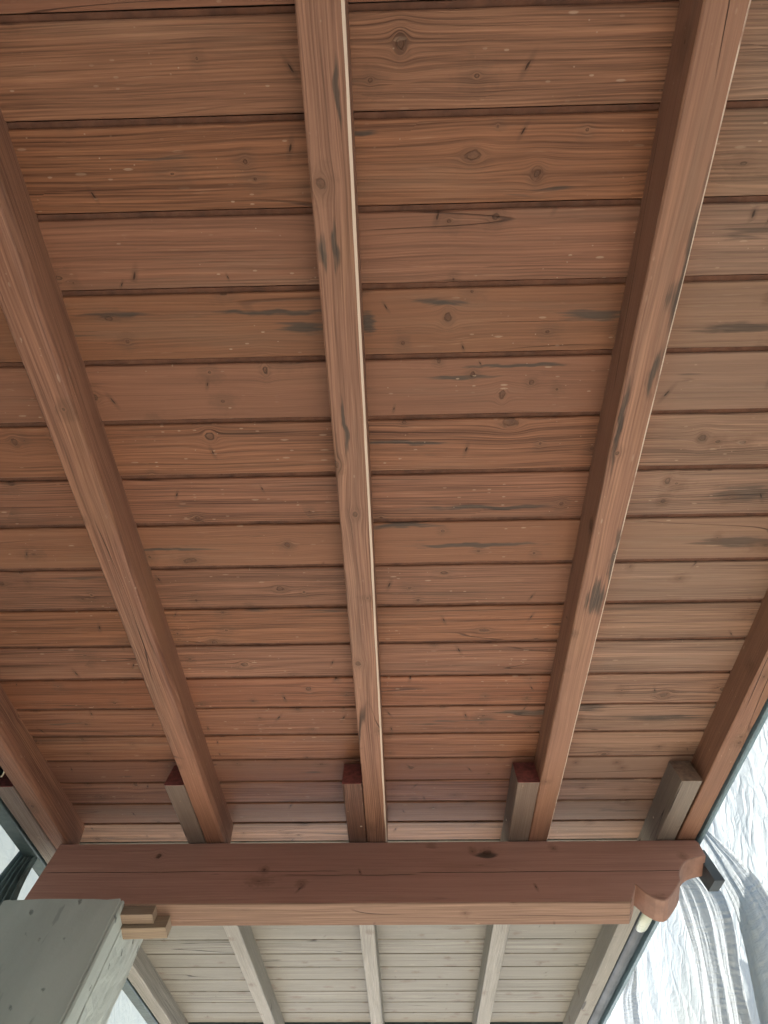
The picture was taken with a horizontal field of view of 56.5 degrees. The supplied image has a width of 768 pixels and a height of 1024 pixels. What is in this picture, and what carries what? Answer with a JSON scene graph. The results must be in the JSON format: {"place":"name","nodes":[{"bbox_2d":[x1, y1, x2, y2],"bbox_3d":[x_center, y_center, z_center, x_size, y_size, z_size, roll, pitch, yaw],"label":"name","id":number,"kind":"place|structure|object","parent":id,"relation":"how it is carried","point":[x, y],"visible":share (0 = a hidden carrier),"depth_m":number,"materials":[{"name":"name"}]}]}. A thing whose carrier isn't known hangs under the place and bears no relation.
{"place":"outdoors","nodes":[
{"label":"outdoors","id":0,"kind":"place"},
{"bbox_2d":[0,825,146,1023],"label":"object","id":1,"kind":"object","parent":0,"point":[124,1010],"depth_m":3.85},
{"bbox_2d":[622,967,643,1023],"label":"curtain","id":2,"kind":"object","parent":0,"point":[632,1013],"visible":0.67,"depth_m":4.61,"materials":[{"name":"white fabric"}]},
{"bbox_2d":[679,877,751,1023],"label":"curtain","id":3,"kind":"object","parent":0,"point":[708,919],"visible":0.76,"depth_m":3.37,"materials":[{"name":"white fabric"}]},
{"bbox_2d":[703,831,767,1023],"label":"curtain","id":4,"kind":"object","parent":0,"point":[746,891],"visible":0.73,"depth_m":3.18,"materials":[{"name":"white fabric"}]},
{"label":"ground","id":5,"kind":"structure","parent":0,"visible":0},
{"bbox_2d":[0,899,142,1023],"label":"pillar","id":6,"kind":"structure","parent":5,"relation":"on","point":[66,961],"depth_m":2.06,"materials":[{"name":"grey painted wood"}]},
{"bbox_2d":[120,906,156,923],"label":"packing block","id":7,"kind":"structure","parent":6,"relation":"attached to","point":[138,914],"depth_m":2.21,"materials":[{"name":"brown wood"}]},
{"bbox_2d":[120,916,171,938],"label":"packing block","id":8,"kind":"structure","parent":6,"relation":"attached to","point":[161,926],"depth_m":2.21,"materials":[{"name":"brown wood"}]},
{"bbox_2d":[24,840,705,925],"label":"cross beam","id":9,"kind":"structure","parent":6,"relation":"on","point":[447,883],"depth_m":2.31,"materials":[{"name":"brown wood"}]},
{"bbox_2d":[0,684,84,848],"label":"rafter","id":10,"kind":"object","parent":9,"relation":"attached to","point":[25,767],"visible":0.94,"depth_m":2.31,"materials":[{"name":"brown wood"}]},
{"bbox_2d":[0,773,188,1023],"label":"lapped rafter","id":11,"kind":"object","parent":10,"relation":"attached to","point":[147,982],"visible":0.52,"depth_m":3.36,"materials":[{"name":"brown wood"}]},
{"bbox_2d":[0,108,232,843],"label":"rafter","id":12,"kind":"object","parent":9,"relation":"on","point":[33,307],"visible":0.97,"depth_m":1.51,"materials":[{"name":"brown wood"}]},
{"bbox_2d":[16,0,424,13],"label":"roof covering","id":13,"kind":"object","parent":12,"relation":"on","point":[213,6],"depth_m":1.10,"materials":[{"name":"brown wood"}]},
{"bbox_2d":[0,766,159,1023],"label":"verge trim","id":14,"kind":"structure","parent":13,"relation":"attached to","point":[16,834],"depth_m":2.56,"materials":[{"name":"grey metal"}]},
{"bbox_2d":[0,848,36,904],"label":"gathered netting","id":15,"kind":"object","parent":14,"relation":"hanging from","point":[15,873],"visible":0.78,"depth_m":2.49,"materials":[{"name":"grey fabric"}]},
{"bbox_2d":[79,838,636,1021],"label":"board ceiling","id":16,"kind":"structure","parent":13,"relation":"on","point":[428,973],"depth_m":3.54,"materials":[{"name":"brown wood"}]},
{"bbox_2d":[188,1022,562,1023],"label":"fascia board","id":17,"kind":"object","parent":13,"relation":"attached to","point":[370,1023],"depth_m":4.05,"materials":[{"name":"grey wood"}]},
{"bbox_2d":[598,698,767,1023],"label":"verge trim","id":18,"kind":"structure","parent":13,"relation":"attached to","point":[713,811],"depth_m":2.38,"materials":[{"name":"grey metal"}]},
{"bbox_2d":[587,911,651,1023],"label":"gutter","id":19,"kind":"object","parent":18,"relation":"attached to","point":[640,927],"visible":0.73,"depth_m":3.21,"materials":[{"name":"black metal"}]},
{"bbox_2d":[0,0,767,841],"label":"board ceiling","id":20,"kind":"structure","parent":12,"relation":"on","point":[502,154],"depth_m":1.50,"materials":[{"name":"brown wood"}]},
{"bbox_2d":[164,766,284,1023],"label":"lapped rafter","id":21,"kind":"object","parent":9,"relation":"on","point":[242,941],"visible":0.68,"depth_m":3.15,"materials":[{"name":"brown wood"}]},
{"bbox_2d":[295,0,387,841],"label":"rafter","id":22,"kind":"object","parent":9,"relation":"on","point":[323,32],"visible":0.98,"depth_m":1.29,"materials":[{"name":"brown wood"}]},
{"bbox_2d":[342,764,384,1023],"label":"lapped rafter","id":23,"kind":"object","parent":9,"relation":"on","point":[352,788],"visible":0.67,"depth_m":2.95,"materials":[{"name":"brown wood"}]},
{"bbox_2d":[472,762,539,1023],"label":"lapped rafter","id":24,"kind":"object","parent":9,"relation":"on","point":[524,783],"visible":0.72,"depth_m":2.54,"materials":[{"name":"brown wood"}]},
{"bbox_2d":[563,761,702,1023],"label":"lapped rafter","id":25,"kind":"object","parent":9,"relation":"on","point":[678,787],"visible":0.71,"depth_m":2.63,"materials":[{"name":"brown wood"}]},
{"bbox_2d":[528,0,750,840],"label":"rafter","id":26,"kind":"object","parent":9,"relation":"attached to","point":[706,42],"visible":0.98,"depth_m":1.30,"materials":[{"name":"brown wood"}]},
{"bbox_2d":[699,850,724,891],"bbox_3d":[1.089,1.213,2.413,0.033,0.189,0.090,-1,-76,1],"label":"trim end piece","id":27,"kind":"object","parent":9,"relation":"attached to","point":[712,879],"depth_m":2.36,"materials":[{"name":"black metal"}]},
{"bbox_2d":[675,589,767,839],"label":"rafter","id":28,"kind":"object","parent":9,"relation":"on","point":[740,702],"visible":0.83,"depth_m":2.08,"materials":[{"name":"brown wood"}]},
{"bbox_2d":[606,718,767,1023],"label":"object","id":29,"kind":"object","parent":5,"relation":"on","point":[668,982],"visible":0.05,"depth_m":4.02,"materials":[{"name":"white fabric"}]}
]}

